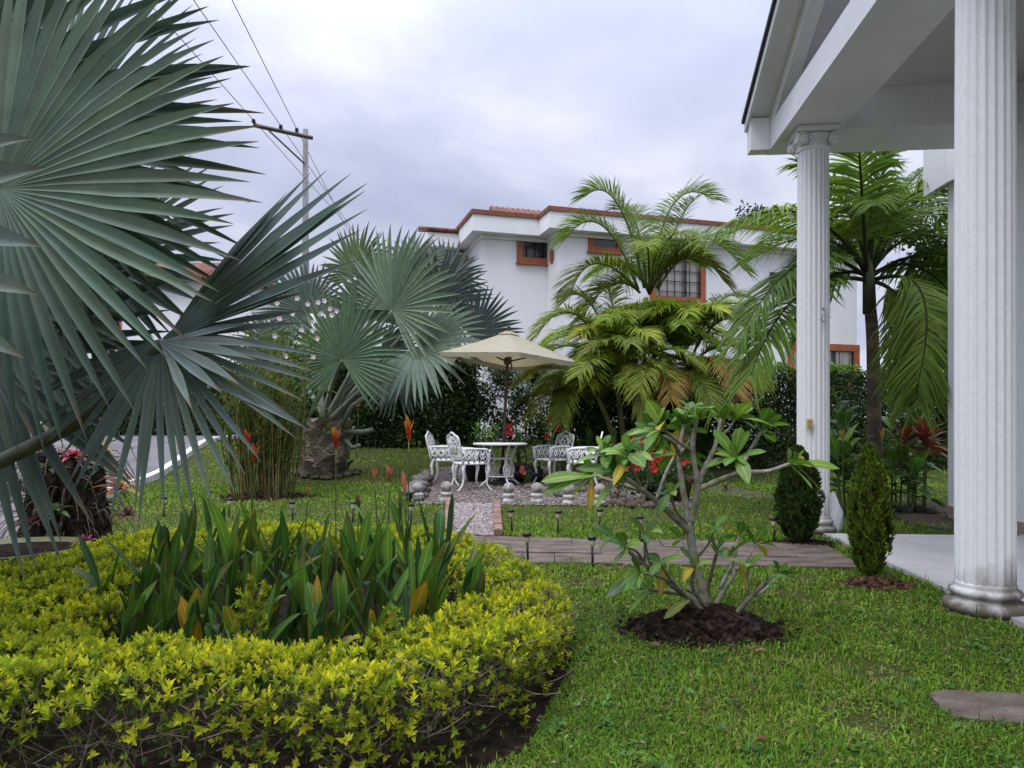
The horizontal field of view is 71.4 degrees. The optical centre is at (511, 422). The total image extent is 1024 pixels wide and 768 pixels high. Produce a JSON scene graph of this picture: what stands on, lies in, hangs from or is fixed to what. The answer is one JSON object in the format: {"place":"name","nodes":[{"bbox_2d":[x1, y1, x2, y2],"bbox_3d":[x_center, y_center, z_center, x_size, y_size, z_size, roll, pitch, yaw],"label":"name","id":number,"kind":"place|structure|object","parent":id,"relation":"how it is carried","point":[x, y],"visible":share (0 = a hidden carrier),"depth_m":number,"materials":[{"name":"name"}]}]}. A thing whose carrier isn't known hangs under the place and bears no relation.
{"place":"outdoors","nodes":[
{"label":"outdoors","id":0,"kind":"place"},
{"bbox_2d":[0,434,227,538],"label":"road","id":1,"kind":"structure","parent":0,"point":[153,463],"depth_m":16.11,"materials":[{"name":"asphalt"}]},
{"bbox_2d":[87,262,299,434],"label":"house","id":2,"kind":"structure","parent":0,"point":[181,303],"depth_m":28.00,"materials":[{"name":"paint"}]},
{"bbox_2d":[40,0,947,422],"label":"sky","id":3,"kind":"structure","parent":0,"point":[445,110],"materials":[{"name":"white"}]},
{"bbox_2d":[11,423,1023,767],"bbox_3d":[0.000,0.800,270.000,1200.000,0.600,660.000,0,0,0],"label":"ground","id":4,"kind":"structure","parent":0,"point":[855,719],"depth_m":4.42,"materials":[{"name":"green plant"}]},
{"bbox_2d":[0,536,91,580],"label":"planter","id":5,"kind":"object","parent":4,"relation":"on","point":[42,544],"visible":0.44,"depth_m":5.13,"materials":[{"name":"concrete"}]},
{"bbox_2d":[0,439,139,554],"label":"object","id":6,"kind":"object","parent":4,"relation":"on","point":[95,501],"visible":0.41,"depth_m":5.70,"materials":[{"name":"plant"}]},
{"bbox_2d":[90,476,139,495],"bbox_3d":[-3.136,0.513,5.634,0.452,0.170,0.319,0,0,0],"label":"bromeliad","id":7,"kind":"object","parent":6,"relation":"on","point":[121,487],"visible":0.76,"depth_m":5.67,"materials":[{"name":"plant"}]},
{"bbox_2d":[47,363,248,435],"bbox_3d":[-13.036,-0.874,27.445,9.237,3.127,1.654,0,0,0],"label":"hedge","id":8,"kind":"object","parent":4,"relation":"on","point":[123,425],"visible":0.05,"depth_m":26.92,"materials":[{"name":"green plant"}]},
{"bbox_2d":[107,435,236,499],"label":"kerb","id":9,"kind":"structure","parent":4,"relation":"on","point":[152,476],"depth_m":14.02,"materials":[{"name":"paint"}]},
{"bbox_2d":[0,0,366,578],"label":"fan palm","id":10,"kind":"object","parent":4,"relation":"on","point":[88,129],"visible":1,"depth_m":2.85,"materials":[{"name":"green plant"}]},
{"bbox_2d":[215,491,318,501],"bbox_3d":[-3.581,1.083,10.402,1.643,0.121,1.242,0,0,0],"label":"soil mound","id":11,"kind":"object","parent":4,"relation":"on","point":[299,495],"visible":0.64,"depth_m":10.22,"materials":[{"name":"soil"}]},
{"bbox_2d":[214,348,311,498],"bbox_3d":[-3.610,-0.010,10.423,1.484,2.224,1.269,0,0,0],"label":"reed clump","id":12,"kind":"object","parent":11,"relation":"on","point":[268,438],"visible":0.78,"depth_m":10.23,"materials":[{"name":"plant"}]},
{"bbox_2d":[209,296,348,478],"bbox_3d":[-3.892,-0.451,11.998,2.313,3.110,2.313,0,0,0],"label":"oleander bush","id":13,"kind":"object","parent":4,"relation":"on","point":[279,340],"visible":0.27,"depth_m":11.91,"materials":[{"name":"green plant"}]},
{"bbox_2d":[251,118,312,345],"bbox_3d":[-7.610,-4.635,23.514,1.948,10.470,0.547,0,0,-28],"label":"utility pole","id":14,"kind":"object","parent":4,"relation":"on","point":[305,136],"visible":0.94,"depth_m":23.90,"materials":[{"name":"concrete"}]},
{"bbox_2d":[0,557,571,767],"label":"planting bed","id":15,"kind":"object","parent":4,"relation":"on","point":[495,740],"visible":0.24,"depth_m":2.53,"materials":[{"name":"soil"}]},
{"bbox_2d":[70,534,129,640],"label":"lance plant","id":16,"kind":"object","parent":15,"relation":"on","point":[94,582],"visible":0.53,"depth_m":3.51,"materials":[{"name":"green plant"}]},
{"bbox_2d":[109,581,146,669],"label":"lance plant","id":17,"kind":"object","parent":15,"relation":"on","point":[130,589],"visible":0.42,"depth_m":3.15,"materials":[{"name":"green plant"}]},
{"bbox_2d":[103,523,164,631],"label":"lance plant","id":18,"kind":"object","parent":15,"relation":"on","point":[149,576],"visible":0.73,"depth_m":3.59,"materials":[{"name":"green plant"}]},
{"bbox_2d":[119,581,164,681],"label":"lance plant","id":19,"kind":"object","parent":15,"relation":"on","point":[132,616],"visible":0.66,"depth_m":2.98,"materials":[{"name":"green plant"}]},
{"bbox_2d":[132,518,175,602],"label":"lance plant","id":20,"kind":"object","parent":15,"relation":"on","point":[162,532],"visible":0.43,"depth_m":3.90,"materials":[{"name":"green plant"}]},
{"bbox_2d":[154,523,195,657],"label":"lance plant","id":21,"kind":"object","parent":15,"relation":"on","point":[167,609],"visible":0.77,"depth_m":3.12,"materials":[{"name":"green plant"}]},
{"bbox_2d":[154,503,203,638],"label":"lance plant","id":22,"kind":"object","parent":15,"relation":"on","point":[188,522],"visible":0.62,"depth_m":3.44,"materials":[{"name":"green plant"}]},
{"bbox_2d":[178,587,218,684],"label":"lance plant","id":23,"kind":"object","parent":15,"relation":"on","point":[189,618],"visible":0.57,"depth_m":2.94,"materials":[{"name":"green plant"}]},
{"bbox_2d":[155,525,241,639],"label":"lance plant","id":24,"kind":"object","parent":15,"relation":"on","point":[208,561],"visible":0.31,"depth_m":3.22,"materials":[{"name":"green plant"}]},
{"bbox_2d":[185,555,233,674],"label":"lance plant","id":25,"kind":"object","parent":15,"relation":"on","point":[215,576],"visible":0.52,"depth_m":3.04,"materials":[{"name":"green plant"}]},
{"bbox_2d":[194,497,226,587],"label":"lance plant","id":26,"kind":"object","parent":15,"relation":"on","point":[208,521],"visible":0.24,"depth_m":4.09,"materials":[{"name":"green plant"}]},
{"bbox_2d":[201,602,235,690],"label":"lance plant","id":27,"kind":"object","parent":15,"relation":"on","point":[211,632],"visible":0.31,"depth_m":2.90,"materials":[{"name":"green plant"}]},
{"bbox_2d":[194,507,256,607],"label":"lance plant","id":28,"kind":"object","parent":15,"relation":"on","point":[219,553],"visible":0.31,"depth_m":3.79,"materials":[{"name":"green plant"}]},
{"bbox_2d":[208,497,248,618],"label":"lance plant","id":29,"kind":"object","parent":15,"relation":"on","point":[230,544],"visible":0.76,"depth_m":3.46,"materials":[{"name":"green plant"}]},
{"bbox_2d":[206,605,250,686],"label":"lance plant","id":30,"kind":"object","parent":15,"relation":"on","point":[228,615],"visible":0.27,"depth_m":2.86,"materials":[{"name":"green plant"}]},
{"bbox_2d":[220,502,259,604],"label":"lance plant","id":31,"kind":"object","parent":15,"relation":"on","point":[250,544],"visible":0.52,"depth_m":3.96,"materials":[{"name":"green plant"}]},
{"bbox_2d":[191,546,308,641],"bbox_3d":[-1.138,0.811,3.150,0.507,0.580,0.145,0,0,0],"label":"lance plant","id":32,"kind":"object","parent":15,"relation":"on","point":[257,571],"visible":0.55,"depth_m":3.15,"materials":[{"name":"green plant"}]},
{"bbox_2d":[244,583,300,685],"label":"lance plant","id":33,"kind":"object","parent":15,"relation":"on","point":[274,633],"visible":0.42,"depth_m":2.97,"materials":[{"name":"green plant"}]},
{"bbox_2d":[252,520,299,627],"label":"lance plant","id":34,"kind":"object","parent":15,"relation":"on","point":[276,542],"visible":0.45,"depth_m":3.70,"materials":[{"name":"green plant"}]},
{"bbox_2d":[240,509,321,632],"bbox_3d":[-1.095,0.750,3.391,0.381,0.702,0.130,0,0,-24],"label":"lance plant","id":35,"kind":"object","parent":15,"relation":"on","point":[284,537],"visible":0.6,"depth_m":3.39,"materials":[{"name":"green plant"}]},
{"bbox_2d":[0,519,583,767],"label":"hedge","id":36,"kind":"object","parent":15,"relation":"on","point":[528,625],"visible":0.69,"depth_m":2.37,"materials":[{"name":"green plant"}]},
{"bbox_2d":[280,547,310,647],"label":"lance plant","id":37,"kind":"object","parent":15,"relation":"on","point":[289,629],"visible":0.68,"depth_m":3.28,"materials":[{"name":"green plant"}]},
{"bbox_2d":[280,562,321,657],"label":"lance plant","id":38,"kind":"object","parent":15,"relation":"on","point":[305,577],"visible":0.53,"depth_m":3.28,"materials":[{"name":"green plant"}]},
{"bbox_2d":[287,533,318,644],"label":"lance plant","id":39,"kind":"object","parent":15,"relation":"on","point":[311,551],"visible":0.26,"depth_m":3.54,"materials":[{"name":"green plant"}]},
{"bbox_2d":[286,574,336,666],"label":"lance plant","id":40,"kind":"object","parent":15,"relation":"on","point":[316,602],"visible":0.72,"depth_m":2.95,"materials":[{"name":"green plant"}]},
{"bbox_2d":[311,514,333,587],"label":"lance plant","id":41,"kind":"object","parent":15,"relation":"on","point":[318,561],"visible":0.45,"depth_m":4.01,"materials":[{"name":"green plant"}]},
{"bbox_2d":[301,523,356,662],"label":"lance plant","id":42,"kind":"object","parent":15,"relation":"on","point":[325,580],"visible":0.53,"depth_m":3.21,"materials":[{"name":"green plant"}]},
{"bbox_2d":[332,426,340,570],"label":"heliconia flower","id":43,"kind":"object","parent":15,"relation":"on","point":[335,435],"visible":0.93,"depth_m":4.40,"materials":[{"name":"orange plant"}]},
{"bbox_2d":[326,569,355,666],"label":"lance plant","id":44,"kind":"object","parent":15,"relation":"on","point":[340,597],"visible":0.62,"depth_m":2.99,"materials":[{"name":"green plant"}]},
{"bbox_2d":[340,518,369,623],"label":"lance plant","id":45,"kind":"object","parent":15,"relation":"on","point":[344,550],"visible":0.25,"depth_m":3.69,"materials":[{"name":"green plant"}]},
{"bbox_2d":[345,511,375,644],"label":"lance plant","id":46,"kind":"object","parent":15,"relation":"on","point":[358,548],"visible":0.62,"depth_m":3.49,"materials":[{"name":"green plant"}]},
{"bbox_2d":[333,519,398,643],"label":"lance plant","id":47,"kind":"object","parent":15,"relation":"on","point":[366,606],"visible":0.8,"depth_m":3.29,"materials":[{"name":"green plant"}]},
{"bbox_2d":[352,498,389,618],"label":"lance plant","id":48,"kind":"object","parent":15,"relation":"on","point":[372,538],"visible":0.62,"depth_m":3.89,"materials":[{"name":"green plant"}]},
{"bbox_2d":[363,598,392,678],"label":"lance plant","id":49,"kind":"object","parent":15,"relation":"on","point":[374,621],"visible":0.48,"depth_m":2.94,"materials":[{"name":"green plant"}]},
{"bbox_2d":[362,520,414,635],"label":"lance plant","id":50,"kind":"object","parent":15,"relation":"on","point":[387,549],"visible":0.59,"depth_m":3.59,"materials":[{"name":"green plant"}]},
{"bbox_2d":[384,489,411,597],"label":"lance plant","id":51,"kind":"object","parent":15,"relation":"on","point":[397,517],"visible":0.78,"depth_m":4.11,"materials":[{"name":"green plant"}]},
{"bbox_2d":[372,594,425,686],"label":"lance plant","id":52,"kind":"object","parent":15,"relation":"on","point":[399,625],"visible":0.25,"depth_m":2.95,"materials":[{"name":"green plant"}]},
{"bbox_2d":[404,414,413,530],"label":"heliconia flower","id":53,"kind":"object","parent":15,"relation":"on","point":[408,427],"visible":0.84,"depth_m":4.60,"materials":[{"name":"orange plant"}]},
{"bbox_2d":[375,532,444,636],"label":"lance plant","id":54,"kind":"object","parent":15,"relation":"on","point":[421,570],"visible":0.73,"depth_m":3.18,"materials":[{"name":"green plant"}]},
{"bbox_2d":[407,550,440,625],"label":"lance plant","id":55,"kind":"object","parent":15,"relation":"on","point":[430,609],"visible":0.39,"depth_m":3.28,"materials":[{"name":"green plant"}]},
{"bbox_2d":[422,509,449,610],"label":"lance plant","id":56,"kind":"object","parent":15,"relation":"on","point":[439,524],"visible":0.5,"depth_m":3.80,"materials":[{"name":"green plant"}]},
{"bbox_2d":[421,492,476,644],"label":"lance plant","id":57,"kind":"object","parent":15,"relation":"on","point":[447,554],"visible":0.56,"depth_m":3.51,"materials":[{"name":"green plant"}]},
{"bbox_2d":[455,544,485,623],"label":"lance plant","id":58,"kind":"object","parent":15,"relation":"on","point":[474,557],"visible":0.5,"depth_m":3.59,"materials":[{"name":"green plant"}]},
{"bbox_2d":[469,558,492,626],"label":"lance plant","id":59,"kind":"object","parent":15,"relation":"on","point":[478,581],"visible":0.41,"depth_m":3.42,"materials":[{"name":"green plant"}]},
{"bbox_2d":[228,222,523,476],"bbox_3d":[-2.730,-1.496,13.804,6.039,5.156,3.082,0,0,0],"label":"fan palm","id":60,"kind":"object","parent":4,"relation":"on","point":[379,292],"visible":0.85,"depth_m":13.32,"materials":[{"name":"green plant"}]},
{"bbox_2d":[252,358,550,448],"bbox_3d":[-2.662,-0.442,17.264,7.307,2.369,1.295,0,0,0],"label":"hedge","id":61,"kind":"object","parent":4,"relation":"on","point":[440,420],"visible":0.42,"depth_m":16.86,"materials":[{"name":"green plant"}]},
{"bbox_2d":[402,468,434,501],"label":"rubble kerb","id":62,"kind":"structure","parent":4,"relation":"on","point":[425,477],"depth_m":10.86,"materials":[{"name":"grey stone"}]},
{"bbox_2d":[468,416,502,456],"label":"foliage plant","id":63,"kind":"object","parent":4,"relation":"on","point":[483,433],"visible":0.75,"depth_m":15.45,"materials":[{"name":"green plant"}]},
{"bbox_2d":[494,500,502,535],"bbox_3d":[-0.165,1.070,8.160,0.091,0.101,2.666,0,0,-2],"label":"brick edging","id":64,"kind":"object","parent":4,"relation":"on","point":[498,528],"visible":0.93,"depth_m":7.47,"materials":[{"name":"brick"}]},
{"bbox_2d":[549,368,708,455],"bbox_3d":[2.660,-0.206,16.297,3.701,2.228,1.342,0,0,0],"label":"hedge","id":65,"kind":"object","parent":4,"relation":"on","point":[591,416],"visible":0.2,"depth_m":15.86,"materials":[{"name":"green plant"}]},
{"bbox_2d":[404,205,859,440],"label":"house","id":66,"kind":"structure","parent":4,"relation":"on","point":[523,266],"depth_m":19.65,"materials":[{"name":"paint"}]},
{"bbox_2d":[516,241,547,265],"bbox_3d":[0.640,-4.776,19.654,1.089,0.863,0.110,0,0,-17],"label":"window","id":67,"kind":"structure","parent":66,"relation":"in","point":[528,253],"depth_m":19.65,"materials":[{"name":"wood"}]},
{"bbox_2d":[587,238,622,255],"bbox_3d":[2.537,-4.854,19.345,1.033,0.548,0.110,0,0,-17],"label":"window","id":68,"kind":"structure","parent":66,"relation":"in","point":[595,246],"depth_m":19.34,"materials":[{"name":"wood"}]},
{"bbox_2d":[650,245,705,305],"bbox_3d":[4.678,-4.223,19.999,1.809,1.829,0.110,0,0,-17],"label":"window","id":69,"kind":"structure","parent":66,"relation":"in","point":[685,282],"depth_m":20.09,"materials":[{"name":"glass"}]},
{"bbox_2d":[787,342,859,388],"bbox_3d":[9.420,-1.684,21.447,2.654,1.379,0.110,0,0,-17],"label":"window","id":70,"kind":"structure","parent":66,"relation":"in","point":[840,354],"depth_m":21.66,"materials":[{"name":"wood"}]},
{"bbox_2d":[541,392,838,618],"bbox_3d":[0.863,0.490,3.777,1.483,1.308,0.836,0,0,-12],"label":"frangipani tree","id":71,"kind":"object","parent":4,"relation":"on","point":[653,425],"visible":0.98,"depth_m":3.70,"materials":[{"name":"green plant"}]},
{"bbox_2d":[613,602,802,650],"bbox_3d":[1.034,1.055,3.795,0.994,0.190,0.738,0,0,0],"label":"soil mound","id":72,"kind":"object","parent":4,"relation":"on","point":[711,624],"visible":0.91,"depth_m":3.62,"materials":[{"name":"brown soil"}]},
{"bbox_2d":[706,482,771,498],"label":"bare earth","id":73,"kind":"structure","parent":4,"relation":"on","point":[739,491],"depth_m":11.07,"materials":[{"name":"soil"}]},
{"bbox_2d":[475,532,1022,767],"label":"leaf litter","id":74,"kind":"object","parent":4,"relation":"on","point":[739,747],"visible":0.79,"depth_m":2.70,"materials":[{"name":"plant"}]},
{"bbox_2d":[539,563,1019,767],"bbox_3d":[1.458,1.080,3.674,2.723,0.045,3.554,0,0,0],"label":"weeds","id":75,"kind":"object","parent":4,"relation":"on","point":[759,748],"visible":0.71,"depth_m":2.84,"materials":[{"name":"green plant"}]},
{"bbox_2d":[770,539,835,547],"bbox_3d":[2.609,1.092,6.383,0.654,0.087,0.470,0,0,0],"label":"soil mound","id":76,"kind":"object","parent":4,"relation":"on","point":[815,542],"visible":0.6,"depth_m":6.36,"materials":[{"name":"soil"}]},
{"bbox_2d":[772,444,825,542],"bbox_3d":[2.578,0.645,6.396,0.460,0.911,0.465,0,0,0],"label":"cypress","id":77,"kind":"object","parent":76,"relation":"on","point":[798,506],"visible":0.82,"depth_m":6.29,"materials":[{"name":"green plant"}]},
{"bbox_2d":[680,150,951,462],"bbox_3d":[4.411,-1.346,9.395,3.461,4.993,4.402,0,0,35],"label":"feather palm","id":78,"kind":"object","parent":4,"relation":"on","point":[878,221],"visible":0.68,"depth_m":8.83,"materials":[{"name":"green plant"}]},
{"bbox_2d":[688,361,947,470],"bbox_3d":[7.099,-0.100,14.762,6.931,2.317,1.311,0,0,0],"label":"hedge","id":79,"kind":"object","parent":4,"relation":"on","point":[856,397],"visible":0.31,"depth_m":14.33,"materials":[{"name":"green plant"}]},
{"bbox_2d":[830,491,842,532],"bbox_3d":[3.184,0.900,7.150,0.278,0.424,0.224,0,0,0],"label":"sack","id":80,"kind":"object","parent":4,"relation":"on","point":[836,513],"visible":0.49,"depth_m":7.08,"materials":[{"name":"white plastic"}]},
{"bbox_2d":[830,386,870,509],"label":"heliconia plant","id":81,"kind":"object","parent":4,"relation":"on","point":[846,416],"visible":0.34,"depth_m":8.96,"materials":[{"name":"green plant"}]},
{"bbox_2d":[830,423,894,514],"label":"heliconia plant","id":82,"kind":"object","parent":4,"relation":"on","point":[836,449],"visible":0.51,"depth_m":8.34,"materials":[{"name":"green plant"}]},
{"bbox_2d":[845,441,896,576],"bbox_3d":[2.506,0.615,4.967,0.342,0.971,0.359,0,0,0],"label":"cypress","id":83,"kind":"object","parent":4,"relation":"on","point":[869,529],"visible":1,"depth_m":4.90,"materials":[{"name":"green plant"}]},
{"bbox_2d":[825,575,917,591],"bbox_3d":[2.429,1.085,4.779,0.659,0.111,0.383,0,0,0],"label":"soil mound","id":84,"kind":"object","parent":4,"relation":"on","point":[877,582],"visible":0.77,"depth_m":4.72,"materials":[{"name":"soil"}]},
{"bbox_2d":[741,0,1023,622],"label":"portico","id":85,"kind":"structure","parent":4,"relation":"on","point":[834,76],"depth_m":5.06,"materials":[{"name":"paint"}]},
{"bbox_2d":[881,395,947,504],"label":"heliconia plant","id":86,"kind":"object","parent":4,"relation":"on","point":[913,418],"visible":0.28,"depth_m":9.50,"materials":[{"name":"green plant"}]},
{"bbox_2d":[896,215,947,311],"bbox_3d":[13.721,-2.794,20.608,4.298,6.608,4.329,0,0,39],"label":"tree","id":87,"kind":"object","parent":4,"relation":"on","point":[934,245],"visible":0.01,"depth_m":20.71,"materials":[{"name":"green plant"}]},
{"bbox_2d":[894,504,953,529],"bbox_3d":[4.979,1.090,8.527,0.799,0.001,2.732,0,0,37],"label":"shaded bed","id":88,"kind":"object","parent":4,"relation":"on","point":[915,515],"visible":0.57,"depth_m":8.16,"materials":[{"name":"soil"}]},
{"bbox_2d":[836,427,947,512],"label":"heliconia plant","id":89,"kind":"object","parent":88,"relation":"on","point":[914,464],"visible":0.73,"depth_m":8.65,"materials":[{"name":"green plant"}]},
{"bbox_2d":[880,412,947,507],"bbox_3d":[5.127,0.483,8.867,1.003,1.235,0.899,0,0,9],"label":"cordyline","id":90,"kind":"object","parent":88,"relation":"on","point":[924,434],"visible":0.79,"depth_m":8.83,"materials":[{"name":"red plant"}]},
{"bbox_2d":[923,80,1023,535],"bbox_3d":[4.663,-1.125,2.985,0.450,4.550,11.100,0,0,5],"label":"house","id":91,"kind":"structure","parent":4,"relation":"on","point":[938,169],"depth_m":7.98,"materials":[{"name":"paint"}]},
{"bbox_2d":[931,690,1023,725],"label":"stepping stone","id":92,"kind":"object","parent":4,"relation":"on","point":[971,704],"visible":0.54,"depth_m":2.75,"materials":[{"name":"stone"}]},
{"bbox_2d":[415,467,691,506],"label":"gravel terrace","id":93,"kind":"structure","parent":0,"point":[474,498],"depth_m":10.89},
{"bbox_2d":[425,431,464,485],"bbox_3d":[-1.182,0.620,12.504,0.629,0.947,0.532,0,0,8],"label":"garden chair","id":94,"kind":"object","parent":93,"relation":"on","point":[431,445],"visible":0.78,"depth_m":12.32,"materials":[{"name":"white metal"}]},
{"bbox_2d":[446,432,491,490],"bbox_3d":[-0.696,0.620,11.436,0.629,0.947,0.532,0,0,-28],"label":"garden chair","id":95,"kind":"object","parent":93,"relation":"on","point":[456,453],"visible":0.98,"depth_m":11.32,"materials":[{"name":"white metal"}]},
{"bbox_2d":[463,455,491,481],"bbox_3d":[-0.643,0.840,13.000,0.540,0.470,0.540,0,0,0],"label":"flower pot","id":96,"kind":"object","parent":93,"relation":"on","point":[470,470],"visible":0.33,"depth_m":12.83,"materials":[{"name":"black plastic"}]},
{"bbox_2d":[473,442,526,485],"bbox_3d":[-0.206,0.719,12.200,0.930,0.740,0.930,0,0,0],"label":"garden table","id":97,"kind":"object","parent":93,"relation":"on","point":[506,464],"visible":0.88,"depth_m":12.04,"materials":[{"name":"white metal"}]},
{"bbox_2d":[440,325,584,484],"bbox_3d":[0.030,-0.310,12.575,1.688,2.795,1.973,0,0,39],"label":"parasol","id":98,"kind":"object","parent":93,"relation":"on","point":[509,349],"visible":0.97,"depth_m":12.37,"materials":[{"name":"fabric"}]},
{"bbox_2d":[513,463,542,482],"bbox_3d":[0.279,0.905,12.838,0.580,0.355,0.478,0,0,0],"label":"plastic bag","id":99,"kind":"object","parent":93,"relation":"on","point":[528,468],"visible":0.68,"depth_m":12.68,"materials":[{"name":"plastic"}]},
{"bbox_2d":[513,433,558,472],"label":"foliage plant","id":100,"kind":"object","parent":93,"relation":"on","point":[526,440],"visible":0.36,"depth_m":13.86,"materials":[{"name":"green plant"}]},
{"bbox_2d":[532,431,574,483],"bbox_3d":[0.733,0.619,12.617,0.629,0.947,0.532,0,0,-35],"label":"garden chair","id":101,"kind":"object","parent":93,"relation":"on","point":[553,458],"visible":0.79,"depth_m":12.65,"materials":[{"name":"white metal"}]},
{"bbox_2d":[416,466,692,535],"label":"gravel","id":102,"kind":"structure","parent":93,"relation":"on","point":[463,512],"depth_m":9.85,"materials":[{"name":"grey gravel"}]},
{"bbox_2d":[566,431,602,484],"bbox_3d":[1.197,0.620,11.796,0.629,0.947,0.532,0,0,8],"label":"garden chair","id":103,"kind":"object","parent":93,"relation":"on","point":[570,451],"visible":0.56,"depth_m":11.58,"materials":[{"name":"white metal"}]},
{"bbox_2d":[501,173,777,473],"bbox_3d":[2.445,-1.964,14.078,5.330,6.026,4.357,0,0,0],"label":"areca palm","id":104,"kind":"object","parent":93,"relation":"on","point":[620,338],"visible":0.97,"depth_m":13.50,"materials":[{"name":"plant"}]},
{"bbox_2d":[596,432,719,500],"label":"impatiens bush","id":105,"kind":"object","parent":93,"relation":"on","point":[642,473],"visible":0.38,"depth_m":9.66,"materials":[{"name":"green plant"}]},
{"bbox_2d":[379,535,855,569],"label":"path","id":106,"kind":"structure","parent":0,"point":[564,549],"depth_m":5.91,"materials":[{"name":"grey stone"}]},
{"bbox_2d":[823,533,1023,628],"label":"patio","id":107,"kind":"structure","parent":0,"point":[931,557],"depth_m":5.61,"materials":[{"name":"tile"}]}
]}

